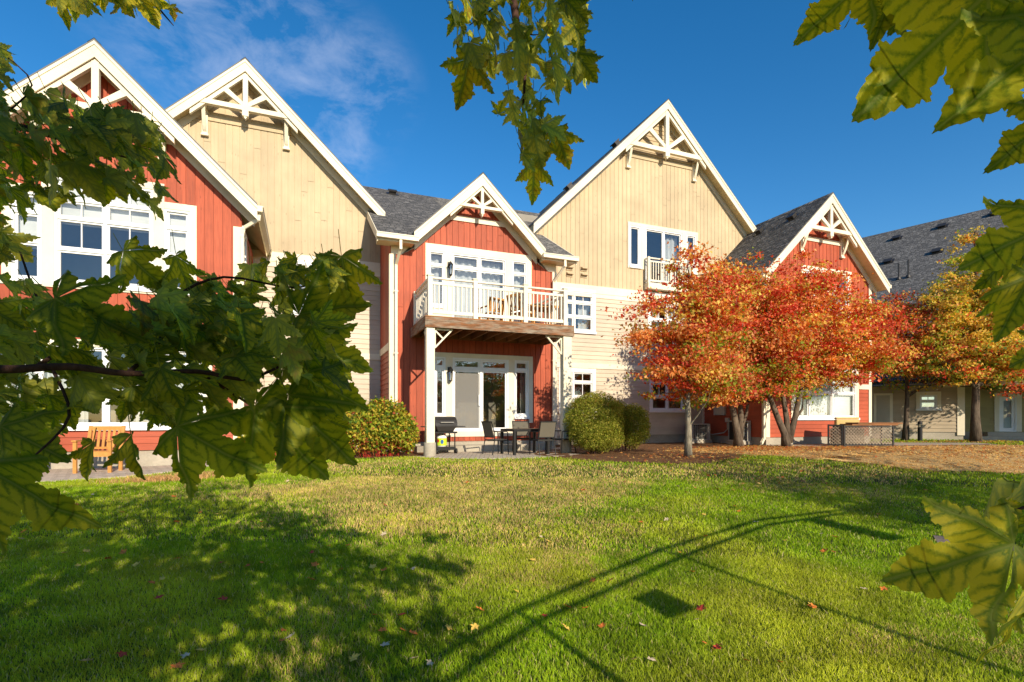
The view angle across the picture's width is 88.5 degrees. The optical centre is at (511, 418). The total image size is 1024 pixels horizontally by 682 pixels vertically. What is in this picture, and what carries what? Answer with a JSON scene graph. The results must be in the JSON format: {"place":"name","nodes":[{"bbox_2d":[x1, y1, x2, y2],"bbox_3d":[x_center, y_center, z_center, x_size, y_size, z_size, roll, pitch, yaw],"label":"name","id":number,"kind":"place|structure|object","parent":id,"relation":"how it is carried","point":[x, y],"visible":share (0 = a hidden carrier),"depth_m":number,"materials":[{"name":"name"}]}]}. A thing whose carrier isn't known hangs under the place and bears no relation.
{"place":"outdoors","nodes":[
{"label":"outdoors","id":0,"kind":"place"},
{"bbox_2d":[36,463,208,481],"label":"patio","id":1,"kind":"structure","parent":0,"point":[53,475],"depth_m":10.93,"materials":[{"name":"grey concrete"}]},
{"bbox_2d":[71,426,125,473],"bbox_3d":[-8.888,0.656,11.329,0.712,0.986,0.728,0,0,-15],"label":"wooden chair","id":2,"kind":"object","parent":1,"relation":"on","point":[109,446],"visible":0.56,"depth_m":11.54,"materials":[{"name":"brown wood"}]},
{"bbox_2d":[89,469,224,483],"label":"dry grass","id":3,"kind":"structure","parent":0,"point":[160,477],"depth_m":9.12,"materials":[{"name":"brown plant"}]},
{"bbox_2d":[381,447,576,458],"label":"patio","id":4,"kind":"structure","parent":0,"point":[488,454],"depth_m":14.79,"materials":[{"name":"grey concrete"}]},
{"bbox_2d":[421,416,464,453],"bbox_3d":[-1.993,0.482,15.311,1.240,1.074,0.582,0,0,-30],"label":"barbecue grill","id":5,"kind":"object","parent":4,"relation":"on","point":[446,424],"visible":0.74,"depth_m":15.15,"materials":[{"name":"black metal"}]},
{"bbox_2d":[437,433,446,446],"bbox_3d":[-2.062,0.614,15.337,0.318,0.513,0.319,0,0,-22],"label":"gas bottle","id":6,"kind":"object","parent":5,"relation":"on","point":[441,440],"visible":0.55,"depth_m":15.21,"materials":[{"name":"yellow metal"}]},
{"bbox_2d":[481,421,508,454],"bbox_3d":[-0.485,0.550,14.857,0.594,0.938,0.550,0,0,-34],"label":"patio chair","id":7,"kind":"object","parent":4,"relation":"on","point":[488,430],"visible":0.99,"depth_m":14.73,"materials":[{"name":"grey fabric"}]},
{"bbox_2d":[512,421,532,451],"bbox_3d":[0.327,0.550,16.029,0.550,0.938,0.594,0,0,-13],"label":"patio chair","id":8,"kind":"object","parent":4,"relation":"on","point":[520,424],"visible":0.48,"depth_m":16.24,"materials":[{"name":"beige fabric"}]},
{"bbox_2d":[500,428,549,454],"bbox_3d":[0.369,0.656,15.096,1.150,0.720,0.850,0,0,-27],"label":"patio table","id":9,"kind":"object","parent":4,"relation":"on","point":[514,430],"visible":0.79,"depth_m":14.98,"materials":[{"name":"black plastic"}]},
{"bbox_2d":[529,421,556,455],"bbox_3d":[0.866,0.550,14.666,0.550,0.938,0.594,0,0,-28],"label":"patio chair","id":10,"kind":"object","parent":4,"relation":"on","point":[547,429],"visible":0.99,"depth_m":14.48,"materials":[{"name":"beige fabric"}]},
{"bbox_2d":[550,422,576,453],"bbox_3d":[1.521,0.550,15.397,0.594,0.938,0.550,0,0,-32],"label":"patio chair","id":11,"kind":"object","parent":4,"relation":"on","point":[561,438],"visible":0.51,"depth_m":15.28,"materials":[{"name":"black metal"}]},
{"bbox_2d":[0,438,1023,681],"bbox_3d":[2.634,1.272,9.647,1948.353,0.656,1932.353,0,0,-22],"label":"ground","id":12,"kind":"structure","parent":0,"point":[859,476],"depth_m":4.67,"materials":[{"name":"green plant"}]},
{"bbox_2d":[117,651,127,656],"bbox_3d":[-2.417,1.462,3.253,0.072,0.011,0.062,22,3,-19],"label":"fallen leaf","id":13,"kind":"object","parent":12,"relation":"on","point":[122,654],"visible":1,"depth_m":3.26,"materials":[{"name":"red plant"}]},
{"bbox_2d":[0,38,271,468],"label":"town house","id":14,"kind":"structure","parent":12,"relation":"on","point":[216,221],"depth_m":12.52,"materials":[{"name":"red wood"}]},
{"bbox_2d":[10,192,41,283],"bbox_3d":[-10.848,-4.034,11.776,0.576,2.049,0.255,0,0,-22],"label":"window","id":15,"kind":"structure","parent":14,"relation":"in","point":[32,226],"depth_m":11.79,"materials":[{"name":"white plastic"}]},
{"bbox_2d":[52,177,152,291],"bbox_3d":[-9.505,-4.243,12.308,1.936,2.467,0.255,0,0,-22],"label":"window","id":16,"kind":"structure","parent":14,"relation":"in","point":[118,215],"depth_m":12.26,"materials":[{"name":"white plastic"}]},
{"bbox_2d":[1,339,211,430],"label":"window","id":17,"kind":"structure","parent":14,"relation":"in","point":[83,425],"depth_m":12.29,"materials":[{"name":"white plastic"}]},
{"bbox_2d":[164,209,189,294],"bbox_3d":[-8.161,-4.034,12.840,0.576,2.049,0.255,0,0,-22],"label":"window","id":18,"kind":"structure","parent":14,"relation":"in","point":[177,222],"depth_m":12.86,"materials":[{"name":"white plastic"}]},
{"bbox_2d":[244,232,246,283],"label":"window","id":19,"kind":"structure","parent":14,"relation":"in","point":[245,236],"depth_m":14.24,"materials":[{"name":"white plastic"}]},
{"bbox_2d":[170,661,184,668],"bbox_3d":[-1.992,1.476,3.132,0.078,0.014,0.090,5,4,33],"label":"fallen leaf","id":20,"kind":"object","parent":12,"relation":"on","point":[178,665],"visible":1,"depth_m":3.14,"materials":[{"name":"orange plant"}]},
{"bbox_2d":[165,57,384,448],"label":"town house","id":21,"kind":"structure","parent":12,"relation":"on","point":[246,128],"depth_m":16.65,"materials":[{"name":"beige wood"}]},
{"bbox_2d":[293,260,311,315],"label":"window","id":22,"kind":"structure","parent":21,"relation":"in","point":[308,263],"depth_m":16.88,"materials":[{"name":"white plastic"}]},
{"bbox_2d":[349,652,360,660],"bbox_3d":[-0.981,1.489,3.283,0.076,0.013,0.088,-23,21,-22],"label":"fallen leaf","id":23,"kind":"object","parent":12,"relation":"on","point":[354,656],"visible":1,"depth_m":3.29,"materials":[{"name":"green plant"}]},
{"bbox_2d":[354,451,438,457],"bbox_3d":[-5.145,1.050,14.353,6.194,0.104,3.044,0,0,-22],"label":"mulch bed","id":24,"kind":"object","parent":12,"relation":"on","point":[401,454],"visible":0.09,"depth_m":14.40,"materials":[{"name":"brown soil"}]},
{"bbox_2d":[345,396,420,456],"bbox_3d":[-3.666,0.213,13.936,2.478,1.728,1.446,0,0,-22],"label":"dogwood shrub","id":25,"kind":"object","parent":24,"relation":"on","point":[393,431],"visible":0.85,"depth_m":13.71,"materials":[{"name":"green plant"}]},
{"bbox_2d":[363,172,578,451],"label":"town house","id":26,"kind":"structure","parent":12,"relation":"on","point":[478,228],"depth_m":16.84,"materials":[{"name":"red wood"}]},
{"bbox_2d":[429,250,445,307],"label":"window","id":27,"kind":"structure","parent":26,"relation":"in","point":[435,265],"depth_m":16.44,"materials":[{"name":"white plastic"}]},
{"bbox_2d":[435,357,445,415],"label":"window","id":28,"kind":"structure","parent":26,"relation":"in","point":[442,367],"depth_m":16.34,"materials":[{"name":"white plastic"}]},
{"bbox_2d":[448,367,452,381],"bbox_3d":[-1.906,-1.363,16.272,0.175,0.491,0.238,0,0,-22],"label":"wall lantern","id":29,"kind":"object","parent":26,"relation":"attached to","point":[450,369],"depth_m":16.23,"materials":[{"name":"black metal"}]},
{"bbox_2d":[448,261,453,276],"bbox_3d":[-1.906,-4.632,16.272,0.175,0.491,0.238,0,0,-22],"label":"wall lantern","id":30,"kind":"object","parent":26,"relation":"attached to","point":[450,264],"depth_m":16.22,"materials":[{"name":"black metal"}]},
{"bbox_2d":[452,253,505,320],"bbox_3d":[-1.100,-3.973,16.923,1.807,2.386,0.350,0,0,-22],"label":"patio door","id":31,"kind":"structure","parent":26,"relation":"in","point":[463,269],"depth_m":16.94,"materials":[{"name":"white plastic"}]},
{"bbox_2d":[453,357,508,430],"bbox_3d":[-1.007,-0.751,16.839,1.883,2.311,0.125,0,0,-22],"label":"patio door","id":32,"kind":"structure","parent":26,"relation":"in","point":[480,369],"depth_m":16.81,"materials":[{"name":"white plastic"}]},
{"bbox_2d":[411,274,573,456],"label":"balcony","id":33,"kind":"structure","parent":26,"relation":"attached to","point":[429,327],"depth_m":15.02,"materials":[{"name":"white wood"}]},
{"bbox_2d":[478,297,503,320],"bbox_3d":[-0.602,-3.134,15.572,0.570,0.769,0.662,0,0,-36],"label":"wooden chair","id":34,"kind":"object","parent":33,"relation":"on","point":[498,303],"visible":0.56,"depth_m":15.42,"materials":[{"name":"brown wood"}]},
{"bbox_2d":[506,293,534,322],"bbox_3d":[0.252,-3.242,15.944,0.662,0.986,0.570,0,0,-43],"label":"wooden chair","id":35,"kind":"object","parent":33,"relation":"on","point":[518,306],"visible":0.32,"depth_m":15.83,"materials":[{"name":"brown wood"}]},
{"bbox_2d":[513,260,526,312],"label":"window","id":36,"kind":"structure","parent":26,"relation":"in","point":[518,274],"depth_m":17.39,"materials":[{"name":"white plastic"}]},
{"bbox_2d":[514,360,529,418],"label":"window","id":37,"kind":"structure","parent":26,"relation":"in","point":[523,370],"depth_m":17.39,"materials":[{"name":"white plastic"}]},
{"bbox_2d":[470,623,479,629],"bbox_3d":[-0.268,1.482,3.730,0.079,0.012,0.068,16,27,33],"label":"fallen leaf","id":38,"kind":"object","parent":12,"relation":"on","point":[474,626],"visible":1,"depth_m":3.74,"materials":[{"name":"yellow plant"}]},
{"bbox_2d":[0,0,1023,667],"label":"maple tree","id":39,"kind":"object","parent":12,"relation":"on","point":[302,426],"visible":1,"depth_m":1.08,"materials":[{"name":"green plant"}]},
{"bbox_2d":[517,98,756,444],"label":"town house","id":40,"kind":"structure","parent":12,"relation":"on","point":[652,184],"depth_m":21.52,"materials":[{"name":"beige wood"}]},
{"bbox_2d":[558,368,595,413],"bbox_3d":[2.557,-1.069,20.590,1.658,1.773,0.175,0,0,-22],"label":"window","id":41,"kind":"structure","parent":40,"relation":"in","point":[592,372],"depth_m":20.66,"materials":[{"name":"white plastic"}]},
{"bbox_2d":[561,287,596,334],"bbox_3d":[2.548,-4.204,20.707,1.589,1.752,0.400,0,0,-22],"label":"window","id":42,"kind":"structure","parent":40,"relation":"in","point":[583,303],"depth_m":20.78,"materials":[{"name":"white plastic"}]},
{"bbox_2d":[630,225,641,268],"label":"window","id":43,"kind":"structure","parent":40,"relation":"in","point":[638,265],"depth_m":21.62,"materials":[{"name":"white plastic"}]},
{"bbox_2d":[645,228,681,284],"bbox_3d":[6.321,-6.687,22.228,1.879,2.392,0.350,0,0,-22],"label":"patio door","id":44,"kind":"structure","parent":40,"relation":"in","point":[667,250],"depth_m":22.40,"materials":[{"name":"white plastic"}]},
{"bbox_2d":[648,292,684,331],"bbox_3d":[6.493,-4.354,22.269,1.993,1.768,0.400,0,0,-22],"label":"window","id":45,"kind":"structure","parent":40,"relation":"in","point":[650,318],"depth_m":22.14,"materials":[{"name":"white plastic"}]},
{"bbox_2d":[649,372,684,412],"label":"window","id":46,"kind":"structure","parent":40,"relation":"in","point":[669,408],"depth_m":22.15,"materials":[{"name":"white plastic"}]},
{"bbox_2d":[644,256,693,292],"bbox_3d":[6.590,-5.971,21.995,2.314,1.300,0.290,0,0,-22],"label":"balcony","id":47,"kind":"object","parent":40,"relation":"attached to","point":[659,286],"depth_m":21.70,"materials":[{"name":"beige paint"}]},
{"bbox_2d":[686,234,696,274],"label":"window","id":48,"kind":"structure","parent":40,"relation":"in","point":[688,236],"depth_m":22.69,"materials":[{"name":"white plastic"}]},
{"bbox_2d":[534,448,741,462],"bbox_3d":[3.562,0.996,14.923,5.567,0.060,6.108,0,0,-22],"label":"mulch bed","id":49,"kind":"object","parent":12,"relation":"on","point":[583,453],"visible":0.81,"depth_m":13.91,"materials":[{"name":"brown plant"}]},
{"bbox_2d":[562,390,625,453],"bbox_3d":[2.355,0.088,15.082,1.743,1.941,1.736,0,0,19],"label":"round shrub","id":50,"kind":"object","parent":49,"relation":"on","point":[603,431],"visible":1,"depth_m":14.68,"materials":[{"name":"green plant"}]},
{"bbox_2d":[616,398,650,451],"bbox_3d":[3.492,0.203,15.936,1.479,1.706,1.266,0,0,-22],"label":"round shrub","id":51,"kind":"object","parent":49,"relation":"on","point":[637,431],"visible":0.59,"depth_m":15.68,"materials":[{"name":"green plant"}]},
{"bbox_2d":[555,442,769,449],"bbox_3d":[5.513,1.018,19.167,8.020,0.021,4.771,0,0,-22],"label":"mulch bed","id":52,"kind":"object","parent":12,"relation":"on","point":[660,446],"visible":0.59,"depth_m":19.63,"materials":[{"name":"brown plant"}]},
{"bbox_2d":[600,240,779,456],"bbox_3d":[4.588,-1.760,13.548,3.926,5.643,5.002,0,0,41],"label":"maple tree","id":53,"kind":"object","parent":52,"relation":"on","point":[704,372],"visible":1,"depth_m":13.15,"materials":[{"name":"orange plant"}]},
{"bbox_2d":[684,424,711,442],"bbox_3d":[7.737,0.640,21.885,0.950,0.840,0.600,0,0,-16],"label":"air conditioner","id":54,"kind":"object","parent":52,"relation":"on","point":[700,433],"visible":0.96,"depth_m":21.65,"materials":[{"name":"grey metal"}]},
{"bbox_2d":[726,421,752,444],"bbox_3d":[8.958,0.575,20.701,0.720,0.970,0.700,0,0,-4],"label":"air conditioner","id":55,"kind":"object","parent":52,"relation":"on","point":[747,435],"visible":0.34,"depth_m":20.44,"materials":[{"name":"grey metal"}]},
{"bbox_2d":[675,247,822,446],"bbox_3d":[7.868,-2.280,18.509,5.608,6.754,4.792,0,0,-22],"label":"maple tree","id":56,"kind":"object","parent":52,"relation":"on","point":[738,422],"visible":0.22,"depth_m":17.77,"materials":[{"name":"brown plant"}]},
{"bbox_2d":[696,604,705,610],"bbox_3d":[1.500,1.494,4.160,0.080,0.014,0.092,-32,20,-31],"label":"fallen leaf","id":57,"kind":"object","parent":12,"relation":"on","point":[700,607],"visible":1,"depth_m":4.16,"materials":[{"name":"red plant"}]},
{"bbox_2d":[520,439,1023,505],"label":"leaf litter","id":58,"kind":"object","parent":12,"relation":"on","point":[796,448],"visible":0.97,"depth_m":15.83,"materials":[{"name":"brown plant"}]},
{"bbox_2d":[704,192,891,444],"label":"town house","id":59,"kind":"structure","parent":12,"relation":"on","point":[824,227],"depth_m":20.96,"materials":[{"name":"red wood"}]},
{"bbox_2d":[714,406,725,414],"bbox_3d":[8.661,-0.312,21.918,0.118,0.360,0.620,0,0,-22],"label":"meter box","id":60,"kind":"object","parent":59,"relation":"attached to","point":[720,410],"visible":0.88,"depth_m":21.80,"materials":[{"name":"grey metal"}]},
{"bbox_2d":[790,361,859,419],"bbox_3d":[12.492,-1.297,21.017,3.825,2.731,0.255,0,0,-22],"label":"window","id":61,"kind":"structure","parent":59,"relation":"in","point":[837,403],"depth_m":21.19,"materials":[{"name":"white plastic"}]},
{"bbox_2d":[801,265,851,317],"bbox_3d":[12.511,-4.489,21.102,2.842,2.974,0.400,0,0,-22],"label":"window","id":62,"kind":"structure","parent":59,"relation":"in","point":[848,277],"depth_m":21.05,"materials":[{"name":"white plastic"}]},
{"bbox_2d":[719,246,929,446],"bbox_3d":[10.615,-2.376,18.705,8.399,6.971,4.791,0,0,-22],"label":"maple tree","id":63,"kind":"object","parent":12,"relation":"on","point":[826,334],"visible":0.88,"depth_m":17.76,"materials":[{"name":"brown plant"}]},
{"bbox_2d":[662,444,1023,475],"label":"needle bed","id":64,"kind":"object","parent":12,"relation":"on","point":[908,456],"visible":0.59,"depth_m":13.48,"materials":[{"name":"brown plant"}]},
{"bbox_2d":[917,421,922,440],"bbox_3d":[18.285,0.570,23.544,0.189,0.900,0.190,0,0,-22],"label":"bollard light","id":65,"kind":"object","parent":12,"relation":"on","point":[919,433],"visible":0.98,"depth_m":23.48,"materials":[{"name":"black metal"}]},
{"bbox_2d":[862,209,1023,440],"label":"apartment building","id":66,"kind":"structure","parent":12,"relation":"on","point":[907,258],"depth_m":25.93,"materials":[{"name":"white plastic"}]},
{"bbox_2d":[876,395,889,432],"bbox_3d":[18.273,-0.210,25.867,0.548,1.841,0.042,0,0,24],"label":"door","id":67,"kind":"structure","parent":66,"relation":"in","point":[882,401],"depth_m":25.85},
{"bbox_2d":[916,391,941,410],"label":"window","id":68,"kind":"structure","parent":66,"relation":"in","point":[937,394],"depth_m":25.13,"materials":[{"name":"white plastic"}]},
{"bbox_2d":[994,393,1021,431],"bbox_3d":[23.520,-0.289,24.957,0.998,1.841,0.222,0,0,24],"label":"patio door","id":69,"kind":"structure","parent":66,"relation":"in","point":[1007,413],"depth_m":24.98,"materials":[{"name":"white plastic"}]},
{"bbox_2d":[872,285,1023,440],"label":"maple tree","id":70,"kind":"object","parent":12,"relation":"on","point":[902,337],"visible":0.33,"depth_m":23.28,"materials":[{"name":"brown plant"}]},
{"bbox_2d":[891,225,1023,442],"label":"maple tree","id":71,"kind":"object","parent":12,"relation":"on","point":[965,304],"visible":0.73,"depth_m":21.90,"materials":[{"name":"yellow plant"}]},
{"bbox_2d":[0,0,1023,406],"label":"sky","id":72,"kind":"structure","parent":0,"point":[773,116],"materials":[{"name":"blue"}]},
{"bbox_2d":[530,304,558,323],"bbox_3d":[0.929,-3.120,16.501,0.950,0.740,0.800,0,0,-22],"label":"balcony table","id":73,"kind":"object","parent":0,"point":[539,307],"visible":0.25,"depth_m":16.30,"materials":[{"name":"brown wood"}]},
{"bbox_2d":[770,442,991,446],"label":"path","id":74,"kind":"structure","parent":0,"point":[901,443],"depth_m":20.00,"materials":[{"name":"concrete"}]},
{"bbox_2d":[827,424,842,445],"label":"lattice chair","id":75,"kind":"object","parent":74,"relation":"on","point":[834,441],"visible":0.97,"depth_m":18.74,"materials":[{"name":"wood"}]},
{"bbox_2d":[830,417,863,443],"bbox_3d":[12.496,0.470,19.600,1.000,1.020,0.600,0,0,-10],"label":"lattice chair","id":76,"kind":"object","parent":74,"relation":"on","point":[839,420],"visible":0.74,"depth_m":19.50,"materials":[{"name":"brown wood"}]},
{"bbox_2d":[833,422,902,445],"bbox_3d":[12.788,0.575,18.928,2.125,0.850,0.750,0,0,-1],"label":"lattice table","id":77,"kind":"object","parent":74,"relation":"on","point":[865,425],"visible":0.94,"depth_m":18.61,"materials":[{"name":"wood"}]},
{"bbox_2d":[933,535,1013,549],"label":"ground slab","id":78,"kind":"structure","parent":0,"point":[940,538],"depth_m":6.52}
]}

